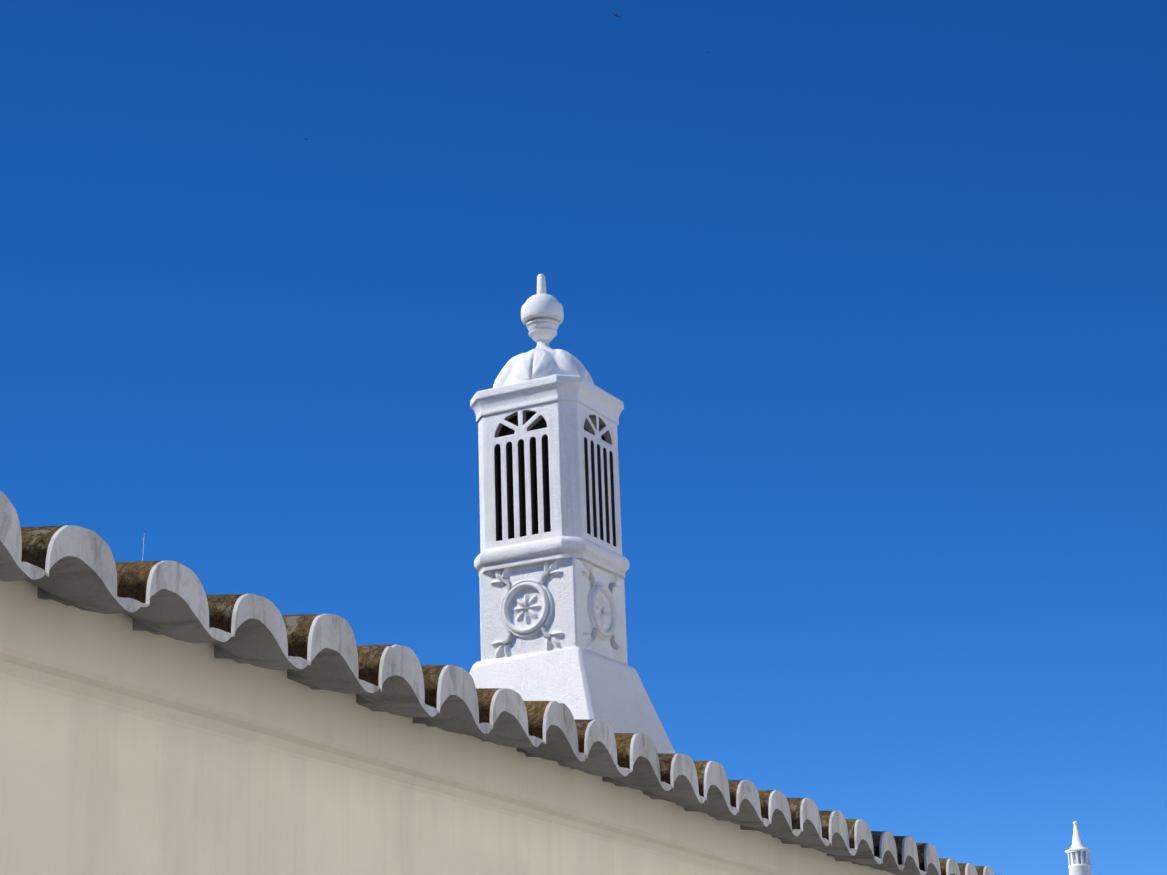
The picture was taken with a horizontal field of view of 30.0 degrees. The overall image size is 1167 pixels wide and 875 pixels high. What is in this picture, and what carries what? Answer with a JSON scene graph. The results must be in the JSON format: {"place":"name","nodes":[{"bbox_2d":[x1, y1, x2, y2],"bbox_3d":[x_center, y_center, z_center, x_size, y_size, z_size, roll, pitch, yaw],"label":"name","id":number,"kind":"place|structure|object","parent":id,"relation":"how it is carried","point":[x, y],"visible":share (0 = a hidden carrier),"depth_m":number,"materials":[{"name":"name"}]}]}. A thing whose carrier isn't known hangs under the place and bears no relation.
{"place":"outdoors","nodes":[
{"label":"outdoors","id":0,"kind":"place"},
{"bbox_2d":[0,580,893,874],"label":"cornice","id":1,"kind":"structure","parent":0,"point":[22,604],"depth_m":4.99,"materials":[{"name":"beige paint"}]},
{"bbox_2d":[0,0,1166,874],"label":"sky","id":2,"kind":"structure","parent":0,"point":[872,294],"materials":[{"name":"blue"}]},
{"label":"ground","id":3,"kind":"structure","parent":0,"visible":0},
{"bbox_2d":[0,679,727,874],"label":"house wall","id":4,"kind":"structure","parent":3,"relation":"on","point":[86,788],"depth_m":4.53,"materials":[{"name":"paint"}]},
{"bbox_2d":[0,621,833,874],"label":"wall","id":5,"kind":"structure","parent":4,"relation":"attached to","point":[39,661],"depth_m":4.94,"materials":[{"name":"paint"}]},
{"bbox_2d":[0,490,993,874],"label":"roof tiles","id":6,"kind":"object","parent":4,"relation":"on","point":[132,579],"depth_m":5.04,"materials":[{"name":"brown ceramic"}]},
{"bbox_2d":[469,274,675,753],"bbox_3d":[-0.124,0.394,8.444,0.855,2.212,0.855,-11,-20,26],"label":"chimney","id":7,"kind":"object","parent":6,"relation":"on","point":[551,564],"visible":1,"depth_m":8.27,"materials":[{"name":"white paint"}]},
{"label":"house","id":8,"kind":"object","parent":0,"visible":0},
{"bbox_2d":[1065,821,1092,874],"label":"round chimney","id":9,"kind":"object","parent":8,"relation":"on","point":[1078,850],"visible":1,"depth_m":49.63,"materials":[{"name":"white paint"}]}
]}

